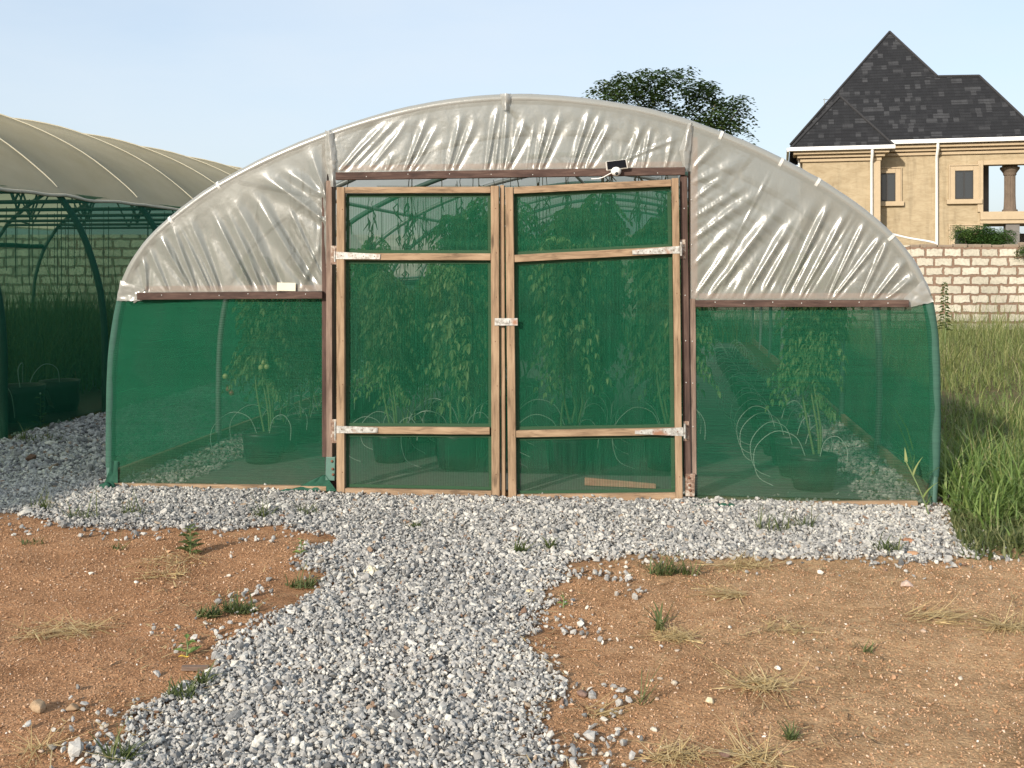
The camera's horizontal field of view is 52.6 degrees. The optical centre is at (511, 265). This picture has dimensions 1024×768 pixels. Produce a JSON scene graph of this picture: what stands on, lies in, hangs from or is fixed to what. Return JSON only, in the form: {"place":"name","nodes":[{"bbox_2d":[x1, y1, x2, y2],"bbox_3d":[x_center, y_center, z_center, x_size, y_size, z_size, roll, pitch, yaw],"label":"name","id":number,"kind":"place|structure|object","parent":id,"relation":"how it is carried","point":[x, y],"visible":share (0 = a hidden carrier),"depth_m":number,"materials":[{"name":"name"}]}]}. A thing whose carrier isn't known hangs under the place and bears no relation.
{"place":"outdoors","nodes":[
{"label":"outdoors","id":0,"kind":"place"},
{"bbox_2d":[0,330,1023,767],"bbox_3d":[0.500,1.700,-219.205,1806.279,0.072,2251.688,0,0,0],"label":"ground","id":1,"kind":"structure","parent":0,"point":[284,594],"depth_m":4.63,"materials":[{"name":"red soil"}]},
{"bbox_2d":[30,699,45,713],"bbox_3d":[-1.802,1.675,3.939,0.078,0.050,0.057,0,0,36],"label":"stone","id":2,"kind":"object","parent":1,"relation":"on","point":[38,706],"visible":1,"depth_m":3.92,"materials":[{"name":"beige stone"}]},
{"bbox_2d":[3,706,129,767],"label":"dry grass tuft","id":3,"kind":"object","parent":1,"relation":"on","point":[31,747],"visible":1,"depth_m":3.60,"materials":[{"name":"plant"}]},
{"bbox_2d":[1,605,132,646],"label":"dry grass tuft","id":4,"kind":"object","parent":1,"relation":"on","point":[65,633],"visible":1,"depth_m":4.81,"materials":[{"name":"plant"}]},
{"bbox_2d":[0,113,241,438],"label":"greenhouse","id":5,"kind":"object","parent":1,"relation":"on","point":[92,212],"visible":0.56,"depth_m":11.69,"materials":[{"name":"green fabric"}]},
{"bbox_2d":[132,562,192,581],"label":"dry grass tuft","id":6,"kind":"object","parent":1,"relation":"on","point":[177,573],"visible":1,"depth_m":5.63,"materials":[{"name":"plant"}]},
{"bbox_2d":[121,549,217,574],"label":"dry grass tuft","id":7,"kind":"object","parent":1,"relation":"on","point":[147,558],"visible":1,"depth_m":5.85,"materials":[{"name":"plant"}]},
{"bbox_2d":[174,634,200,655],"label":"weed","id":8,"kind":"object","parent":1,"relation":"on","point":[192,649],"visible":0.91,"depth_m":4.52,"materials":[{"name":"green plant"}]},
{"bbox_2d":[175,523,204,554],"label":"weed","id":9,"kind":"object","parent":1,"relation":"on","point":[190,544],"visible":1,"depth_m":6.02,"materials":[{"name":"green plant"}]},
{"bbox_2d":[181,665,208,670],"bbox_3d":[-1.324,1.683,4.331,0.110,0.018,0.024,3,0,-7],"label":"timber offcut","id":10,"kind":"object","parent":1,"relation":"on","point":[192,667],"visible":0.83,"depth_m":4.32,"materials":[{"name":"brown wood"}]},
{"bbox_2d":[185,659,227,685],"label":"weed","id":11,"kind":"object","parent":1,"relation":"on","point":[201,680],"visible":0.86,"depth_m":4.20,"materials":[{"name":"green plant"}]},
{"bbox_2d":[192,603,227,617],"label":"weed","id":12,"kind":"object","parent":1,"relation":"on","point":[214,613],"visible":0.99,"depth_m":4.97,"materials":[{"name":"green plant"}]},
{"bbox_2d":[219,588,262,615],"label":"weed","id":13,"kind":"object","parent":1,"relation":"on","point":[234,606],"visible":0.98,"depth_m":5.06,"materials":[{"name":"green plant"}]},
{"bbox_2d":[284,559,322,588],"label":"weed","id":14,"kind":"object","parent":1,"relation":"on","point":[311,584],"visible":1,"depth_m":5.50,"materials":[{"name":"green plant"}]},
{"bbox_2d":[1,530,999,758],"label":"stray pebbles","id":15,"kind":"object","parent":1,"relation":"on","point":[959,678],"visible":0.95,"depth_m":4.54,"materials":[{"name":"stone"}]},
{"bbox_2d":[0,382,1019,767],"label":"gravel","id":16,"kind":"structure","parent":1,"relation":"on","point":[488,532],"depth_m":5.50,"materials":[{"name":"grey gravel"}]},
{"bbox_2d":[17,422,63,441],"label":"weed","id":17,"kind":"object","parent":16,"relation":"on","point":[23,436],"visible":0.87,"depth_m":10.01,"materials":[{"name":"green plant"}]},
{"bbox_2d":[22,483,58,508],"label":"weed","id":18,"kind":"object","parent":16,"relation":"on","point":[44,505],"visible":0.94,"depth_m":7.15,"materials":[{"name":"green plant"}]},
{"bbox_2d":[56,493,100,517],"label":"weed","id":19,"kind":"object","parent":16,"relation":"on","point":[71,515],"visible":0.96,"depth_m":6.93,"materials":[{"name":"green plant"}]},
{"bbox_2d":[89,712,152,767],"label":"weed","id":20,"kind":"object","parent":16,"relation":"on","point":[126,753],"visible":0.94,"depth_m":3.55,"materials":[{"name":"green plant"}]},
{"bbox_2d":[106,486,156,516],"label":"weed","id":21,"kind":"object","parent":16,"relation":"on","point":[124,510],"visible":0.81,"depth_m":7.04,"materials":[{"name":"green plant"}]},
{"bbox_2d":[159,667,217,701],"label":"weed","id":22,"kind":"object","parent":16,"relation":"on","point":[174,691],"visible":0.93,"depth_m":4.07,"materials":[{"name":"green plant"}]},
{"bbox_2d":[247,491,285,517],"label":"weed","id":23,"kind":"object","parent":16,"relation":"on","point":[261,510],"visible":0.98,"depth_m":6.94,"materials":[{"name":"green plant"}]},
{"bbox_2d":[505,532,538,551],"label":"weed","id":24,"kind":"object","parent":16,"relation":"on","point":[520,548],"visible":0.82,"depth_m":6.10,"materials":[{"name":"green plant"}]},
{"bbox_2d":[751,506,804,531],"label":"weed","id":25,"kind":"object","parent":16,"relation":"on","point":[769,524],"visible":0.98,"depth_m":6.59,"materials":[{"name":"green plant"}]},
{"bbox_2d":[766,504,825,526],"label":"weed","id":26,"kind":"object","parent":16,"relation":"on","point":[812,522],"visible":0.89,"depth_m":6.67,"materials":[{"name":"green plant"}]},
{"bbox_2d":[863,530,913,553],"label":"weed","id":27,"kind":"object","parent":16,"relation":"on","point":[886,546],"visible":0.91,"depth_m":6.15,"materials":[{"name":"green plant"}]},
{"bbox_2d":[2,525,1023,767],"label":"dry litter","id":28,"kind":"object","parent":1,"relation":"on","point":[309,541],"visible":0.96,"depth_m":4.51,"materials":[{"name":"beige plant"}]},
{"bbox_2d":[99,93,940,506],"bbox_3d":[1.078,0.310,15.314,6.230,3.165,16.046,0,0,8],"label":"greenhouse","id":29,"kind":"object","parent":1,"relation":"on","point":[765,235],"visible":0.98,"depth_m":7.62,"materials":[{"name":"fabric"}]},
{"bbox_2d":[331,185,517,497],"bbox_3d":[-0.656,0.572,7.664,1.412,2.326,0.097,0,0,6],"label":"door","id":30,"kind":"structure","parent":29,"relation":"in","point":[341,429],"depth_m":7.68,"materials":[{"name":"wood"}]},
{"bbox_2d":[505,178,688,499],"bbox_3d":[0.613,0.562,7.518,1.329,2.381,0.072,0,0,6],"label":"door","id":31,"kind":"structure","parent":29,"relation":"in","point":[514,258],"depth_m":7.54,"materials":[{"name":"wood"}]},
{"bbox_2d":[591,159,627,178],"bbox_3d":[0.703,-0.694,7.468,0.268,0.135,0.094,0,0,8],"label":"security camera","id":32,"kind":"object","parent":29,"relation":"attached to","point":[615,167],"visible":1,"depth_m":7.44,"materials":[{"name":"white paint"}]},
{"bbox_2d":[188,342,857,498],"bbox_3d":[1.126,1.688,15.338,5.136,0.001,15.492,0,0,8],"label":"floor sheet","id":33,"kind":"object","parent":1,"relation":"on","point":[620,442],"visible":0.09,"depth_m":8.92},
{"bbox_2d":[210,299,301,462],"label":"potted tomato plant","id":34,"kind":"object","parent":33,"relation":"on","point":[263,363],"visible":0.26,"depth_m":8.88,"materials":[{"name":"green plant"}]},
{"bbox_2d":[230,299,319,452],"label":"potted tomato plant","id":35,"kind":"object","parent":33,"relation":"on","point":[292,368],"visible":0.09,"depth_m":9.40,"materials":[{"name":"green plant"}]},
{"bbox_2d":[264,268,336,441],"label":"potted tomato plant","id":36,"kind":"object","parent":33,"relation":"on","point":[312,366],"visible":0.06,"depth_m":9.86,"materials":[{"name":"green plant"}]},
{"bbox_2d":[280,300,336,433],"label":"potted tomato plant","id":37,"kind":"object","parent":33,"relation":"on","point":[321,376],"visible":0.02,"depth_m":10.39,"materials":[{"name":"green plant"}]},
{"bbox_2d":[299,278,364,421],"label":"potted tomato plant","id":38,"kind":"object","parent":33,"relation":"on","point":[359,323],"visible":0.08,"depth_m":10.99,"materials":[{"name":"green plant"}]},
{"bbox_2d":[313,302,374,418],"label":"potted tomato plant","id":39,"kind":"object","parent":33,"relation":"on","point":[355,403],"visible":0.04,"depth_m":11.41,"materials":[{"name":"green plant"}]},
{"bbox_2d":[349,236,394,412],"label":"potted tomato plant","id":40,"kind":"object","parent":33,"relation":"on","point":[367,401],"visible":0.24,"depth_m":11.87,"materials":[{"name":"green plant"}]},
{"bbox_2d":[349,269,422,462],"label":"potted tomato plant","id":41,"kind":"object","parent":33,"relation":"on","point":[398,320],"visible":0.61,"depth_m":8.91,"materials":[{"name":"green plant"}]},
{"bbox_2d":[361,320,432,451],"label":"potted tomato plant","id":42,"kind":"object","parent":33,"relation":"on","point":[410,448],"visible":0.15,"depth_m":9.38,"materials":[{"name":"green plant"}]},
{"bbox_2d":[384,277,447,442],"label":"potted tomato plant","id":43,"kind":"object","parent":33,"relation":"on","point":[426,360],"visible":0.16,"depth_m":9.84,"materials":[{"name":"green plant"}]},
{"bbox_2d":[390,356,447,422],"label":"potted tomato plant","id":44,"kind":"object","parent":33,"relation":"on","point":[431,415],"visible":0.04,"depth_m":10.36,"materials":[{"name":"green plant"}]},
{"bbox_2d":[404,291,457,421],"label":"potted tomato plant","id":45,"kind":"object","parent":33,"relation":"on","point":[437,401],"visible":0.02,"depth_m":10.84,"materials":[{"name":"green plant"}]},
{"bbox_2d":[401,264,506,469],"bbox_3d":[-0.491,0.831,8.680,0.719,1.701,0.848,0,0,41],"label":"potted tomato plant","id":46,"kind":"object","parent":33,"relation":"on","point":[449,366],"visible":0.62,"depth_m":8.52,"materials":[{"name":"green plant"}]},
{"bbox_2d":[409,197,506,457],"bbox_3d":[-0.382,0.537,9.165,0.903,2.289,0.718,0,0,-28],"label":"potted tomato plant","id":47,"kind":"object","parent":33,"relation":"on","point":[482,238],"visible":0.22,"depth_m":9.04,"materials":[{"name":"green plant"}]},
{"bbox_2d":[424,283,506,446],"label":"potted tomato plant","id":48,"kind":"object","parent":33,"relation":"on","point":[479,391],"visible":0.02,"depth_m":9.64,"materials":[{"name":"green plant"}]},
{"bbox_2d":[437,263,518,433],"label":"potted tomato plant","id":49,"kind":"object","parent":33,"relation":"on","point":[487,382],"visible":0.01,"depth_m":10.16,"materials":[{"name":"green plant"}]},
{"bbox_2d":[447,288,526,428],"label":"potted tomato plant","id":50,"kind":"object","parent":33,"relation":"on","point":[506,353],"visible":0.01,"depth_m":10.61,"materials":[{"name":"green plant"}]},
{"bbox_2d":[452,200,541,414],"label":"potted tomato plant","id":51,"kind":"object","parent":33,"relation":"on","point":[525,291],"visible":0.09,"depth_m":11.06,"materials":[{"name":"green plant"}]},
{"bbox_2d":[467,266,539,415],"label":"potted tomato plant","id":52,"kind":"object","parent":33,"relation":"on","point":[525,288],"visible":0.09,"depth_m":11.53,"materials":[{"name":"green plant"}]},
{"bbox_2d":[475,264,538,409],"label":"potted tomato plant","id":53,"kind":"object","parent":33,"relation":"on","point":[535,265],"visible":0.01,"depth_m":12.12,"materials":[{"name":"green plant"}]},
{"bbox_2d":[506,277,544,404],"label":"potted tomato plant","id":54,"kind":"object","parent":33,"relation":"on","point":[527,383],"depth_m":12.52,"materials":[{"name":"green plant"}]},
{"bbox_2d":[516,218,614,473],"bbox_3d":[0.484,0.646,8.516,0.818,2.072,0.650,0,0,-27],"label":"potted tomato plant","id":55,"kind":"object","parent":33,"relation":"on","point":[570,354],"visible":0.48,"depth_m":8.40,"materials":[{"name":"green plant"}]},
{"bbox_2d":[519,227,617,460],"bbox_3d":[0.463,0.673,9.012,0.935,2.015,0.762,0,0,9],"label":"potted tomato plant","id":56,"kind":"object","parent":33,"relation":"on","point":[604,335],"visible":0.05,"depth_m":8.98,"materials":[{"name":"green plant"}]},
{"bbox_2d":[521,206,619,448],"bbox_3d":[0.581,0.560,9.601,0.816,2.242,0.799,0,0,43],"label":"potted tomato plant","id":57,"kind":"object","parent":33,"relation":"on","point":[556,220],"visible":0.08,"depth_m":9.53,"materials":[{"name":"green plant"}]},
{"bbox_2d":[531,279,624,428],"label":"potted tomato plant","id":58,"kind":"object","parent":33,"relation":"on","point":[618,345],"visible":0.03,"depth_m":9.96,"materials":[{"name":"green plant"}]},
{"bbox_2d":[531,194,627,424],"bbox_3d":[0.757,0.467,10.504,0.762,2.428,0.958,0,0,45],"label":"potted tomato plant","id":59,"kind":"object","parent":33,"relation":"on","point":[616,268],"visible":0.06,"depth_m":10.46,"materials":[{"name":"green plant"}]},
{"bbox_2d":[546,260,627,411],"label":"potted tomato plant","id":60,"kind":"object","parent":33,"relation":"on","point":[606,358],"visible":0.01,"depth_m":11.48,"materials":[{"name":"green plant"}]},
{"bbox_2d":[549,277,626,424],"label":"potted tomato plant","id":61,"kind":"object","parent":33,"relation":"on","point":[607,399],"visible":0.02,"depth_m":10.90,"materials":[{"name":"green plant"}]},
{"bbox_2d":[557,204,632,403],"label":"potted tomato plant","id":62,"kind":"object","parent":33,"relation":"on","point":[627,229],"visible":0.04,"depth_m":12.49,"materials":[{"name":"green plant"}]},
{"bbox_2d":[585,477,655,488],"bbox_3d":[0.823,1.653,7.878,0.540,0.066,0.025,0,0,10],"label":"plank","id":63,"kind":"object","parent":33,"relation":"on","point":[616,483],"visible":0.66,"depth_m":7.87,"materials":[{"name":"brown wood"}]},
{"bbox_2d":[611,221,700,453],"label":"potted tomato plant","id":64,"kind":"object","parent":33,"relation":"on","point":[652,358],"visible":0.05,"depth_m":9.15,"materials":[{"name":"green plant"}]},
{"bbox_2d":[616,286,704,443],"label":"potted tomato plant","id":65,"kind":"object","parent":33,"relation":"on","point":[632,390],"visible":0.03,"depth_m":9.61,"materials":[{"name":"green plant"}]},
{"bbox_2d":[613,204,708,423],"bbox_3d":[1.521,0.525,10.112,0.913,2.312,0.725,0,0,-34],"label":"potted tomato plant","id":66,"kind":"object","parent":33,"relation":"on","point":[644,226],"visible":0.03,"depth_m":10.01,"materials":[{"name":"green plant"}]},
{"bbox_2d":[617,244,711,424],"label":"potted tomato plant","id":67,"kind":"object","parent":33,"relation":"on","point":[648,380],"depth_m":10.58,"materials":[{"name":"green plant"}]},
{"bbox_2d":[613,226,721,470],"bbox_3d":[1.252,0.675,8.600,0.933,2.012,0.760,0,0,-12],"label":"potted tomato plant","id":68,"kind":"object","parent":33,"relation":"on","point":[630,239],"visible":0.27,"depth_m":8.53,"materials":[{"name":"green plant"}]},
{"bbox_2d":[716,376,781,416],"bbox_3d":[2.637,1.461,11.525,0.613,0.442,0.380,0,0,-22],"label":"pot","id":69,"kind":"object","parent":33,"relation":"on","point":[750,394],"visible":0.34,"depth_m":11.52,"materials":[{"name":"black plastic"}]},
{"bbox_2d":[734,399,801,444],"bbox_3d":[2.397,1.461,9.627,0.613,0.442,0.380,0,0,-44],"label":"pot","id":70,"kind":"object","parent":33,"relation":"on","point":[769,418],"visible":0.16,"depth_m":9.70,"materials":[{"name":"black plastic"}]},
{"bbox_2d":[736,408,809,455],"bbox_3d":[2.318,1.461,9.163,0.613,0.442,0.380,0,0,-44],"label":"pot","id":71,"kind":"object","parent":33,"relation":"on","point":[773,429],"visible":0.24,"depth_m":9.19,"materials":[{"name":"black plastic"}]},
{"bbox_2d":[740,413,822,462],"bbox_3d":[2.269,1.461,8.711,0.613,0.442,0.380,0,0,-33],"label":"pot","id":72,"kind":"object","parent":33,"relation":"on","point":[785,437],"visible":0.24,"depth_m":8.73,"materials":[{"name":"black plastic"}]},
{"bbox_2d":[750,423,831,476],"bbox_3d":[2.222,1.461,8.229,0.613,0.442,0.380,0,0,-44],"label":"pot","id":73,"kind":"object","parent":33,"relation":"on","point":[793,448],"visible":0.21,"depth_m":8.25,"materials":[{"name":"black plastic"}]},
{"bbox_2d":[753,308,855,490],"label":"potted tomato plant","id":74,"kind":"object","parent":33,"relation":"on","point":[813,382],"visible":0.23,"depth_m":7.80,"materials":[{"name":"green plant"}]},
{"bbox_2d":[585,691,644,731],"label":"dry grass tuft","id":75,"kind":"object","parent":1,"relation":"on","point":[605,713],"visible":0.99,"depth_m":3.99,"materials":[{"name":"plant"}]},
{"bbox_2d":[595,639,683,704],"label":"dry grass tuft","id":76,"kind":"object","parent":1,"relation":"on","point":[644,693],"visible":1,"depth_m":4.07,"materials":[{"name":"green plant"}]},
{"bbox_2d":[539,313,755,345],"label":"back grass","id":77,"kind":"structure","parent":1,"relation":"on","point":[704,337],"depth_m":22.41,"materials":[{"name":"green plant"}]},
{"bbox_2d":[636,600,677,631],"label":"weed","id":78,"kind":"object","parent":1,"relation":"on","point":[658,619],"visible":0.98,"depth_m":4.85,"materials":[{"name":"green plant"}]},
{"bbox_2d":[638,550,698,575],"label":"weed","id":79,"kind":"object","parent":1,"relation":"on","point":[662,567],"visible":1,"depth_m":5.67,"materials":[{"name":"green plant"}]},
{"bbox_2d":[582,65,759,144],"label":"tree","id":80,"kind":"object","parent":1,"relation":"on","point":[697,96],"visible":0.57,"depth_m":41.66,"materials":[{"name":"green plant"}]},
{"bbox_2d":[616,726,726,767],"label":"dry grass tuft","id":81,"kind":"object","parent":1,"relation":"on","point":[669,751],"visible":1,"depth_m":3.60,"materials":[{"name":"plant"}]},
{"bbox_2d":[630,619,718,648],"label":"dry grass tuft","id":82,"kind":"object","parent":1,"relation":"on","point":[673,635],"visible":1,"depth_m":4.72,"materials":[{"name":"plant"}]},
{"bbox_2d":[665,551,707,575],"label":"weed","id":83,"kind":"object","parent":1,"relation":"on","point":[685,571],"visible":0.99,"depth_m":5.68,"materials":[{"name":"green plant"}]},
{"bbox_2d":[669,573,747,609],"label":"dry grass tuft","id":84,"kind":"object","parent":1,"relation":"on","point":[732,594],"visible":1,"depth_m":5.29,"materials":[{"name":"plant"}]},
{"bbox_2d":[675,707,814,767],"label":"dry grass tuft","id":85,"kind":"object","parent":1,"relation":"on","point":[754,754],"visible":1,"depth_m":3.58,"materials":[{"name":"plant"}]},
{"bbox_2d":[694,548,808,574],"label":"dry grass tuft","id":86,"kind":"object","parent":1,"relation":"on","point":[737,567],"visible":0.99,"depth_m":5.88,"materials":[{"name":"plant"}]},
{"bbox_2d":[696,650,812,711],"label":"dry grass tuft","id":87,"kind":"object","parent":1,"relation":"on","point":[761,680],"visible":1,"depth_m":4.20,"materials":[{"name":"plant"}]},
{"bbox_2d":[726,613,833,642],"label":"dry grass tuft","id":88,"kind":"object","parent":1,"relation":"on","point":[784,627],"visible":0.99,"depth_m":4.81,"materials":[{"name":"plant"}]},
{"bbox_2d":[776,720,803,739],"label":"weed","id":89,"kind":"object","parent":1,"relation":"on","point":[789,733],"visible":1,"depth_m":3.74,"materials":[{"name":"green plant"}]},
{"bbox_2d":[754,277,1023,459],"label":"field grass","id":90,"kind":"structure","parent":1,"relation":"on","point":[996,331],"depth_m":16.29,"materials":[{"name":"green plant"}]},
{"bbox_2d":[899,450,934,514],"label":"grass shoot","id":91,"kind":"object","parent":1,"relation":"on","point":[906,461],"depth_m":7.02,"materials":[{"name":"green plant"}]},
{"bbox_2d":[881,591,996,628],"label":"dry grass tuft","id":92,"kind":"object","parent":1,"relation":"on","point":[942,616],"visible":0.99,"depth_m":4.96,"materials":[{"name":"plant"}]},
{"bbox_2d":[937,282,952,352],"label":"weed","id":93,"kind":"object","parent":1,"relation":"on","point":[942,309],"visible":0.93,"depth_m":19.64,"materials":[{"name":"green plant"}]},
{"bbox_2d":[874,374,1023,543],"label":"lush grass","id":94,"kind":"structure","parent":1,"relation":"on","point":[974,497],"depth_m":7.35,"materials":[{"name":"green plant"}]},
{"bbox_2d":[895,234,1023,329],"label":"block wall","id":95,"kind":"structure","parent":1,"relation":"on","point":[963,271],"depth_m":27.50,"materials":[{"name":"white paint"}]},
{"bbox_2d":[940,366,1023,496],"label":"green grass","id":96,"kind":"structure","parent":1,"relation":"on","point":[986,411],"depth_m":11.01,"materials":[{"name":"green plant"}]},
{"bbox_2d":[940,595,1023,643],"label":"dry grass tuft","id":97,"kind":"object","parent":1,"relation":"on","point":[993,625],"visible":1,"depth_m":4.83,"materials":[{"name":"plant"}]},
{"bbox_2d":[942,490,1023,561],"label":"edge weeds","id":98,"kind":"object","parent":1,"relation":"on","point":[991,538],"visible":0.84,"depth_m":6.38,"materials":[{"name":"green plant"}]},
{"bbox_2d":[942,379,1023,492],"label":"seed stalks","id":99,"kind":"object","parent":1,"relation":"on","point":[990,451],"visible":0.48,"depth_m":7.71,"materials":[{"name":"green plant"}]},
{"bbox_2d":[949,224,1020,244],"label":"shrub","id":100,"kind":"object","parent":1,"relation":"on","point":[984,235],"visible":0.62,"depth_m":29.02,"materials":[{"name":"green plant"}]},
{"bbox_2d":[0,0,1023,232],"label":"sky","id":101,"kind":"structure","parent":0,"point":[238,83],"materials":[{"name":"blue"}]},
{"bbox_2d":[786,31,1023,244],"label":"house","id":102,"kind":"structure","parent":0,"point":[896,135],"depth_m":43.84,"materials":[{"name":"beige stone"}]},
{"bbox_2d":[880,167,903,205],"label":"window","id":103,"kind":"structure","parent":102,"relation":"in","point":[890,177],"depth_m":44.08,"materials":[{"name":"beige glass"}]},
{"bbox_2d":[948,224,979,244],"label":"window","id":104,"kind":"structure","parent":102,"relation":"in","point":[950,241],"depth_m":43.43,"materials":[{"name":"beige concrete"}]},
{"bbox_2d":[946,164,982,203],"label":"window","id":105,"kind":"structure","parent":102,"relation":"in","point":[962,179],"depth_m":43.36,"materials":[{"name":"beige glass"}]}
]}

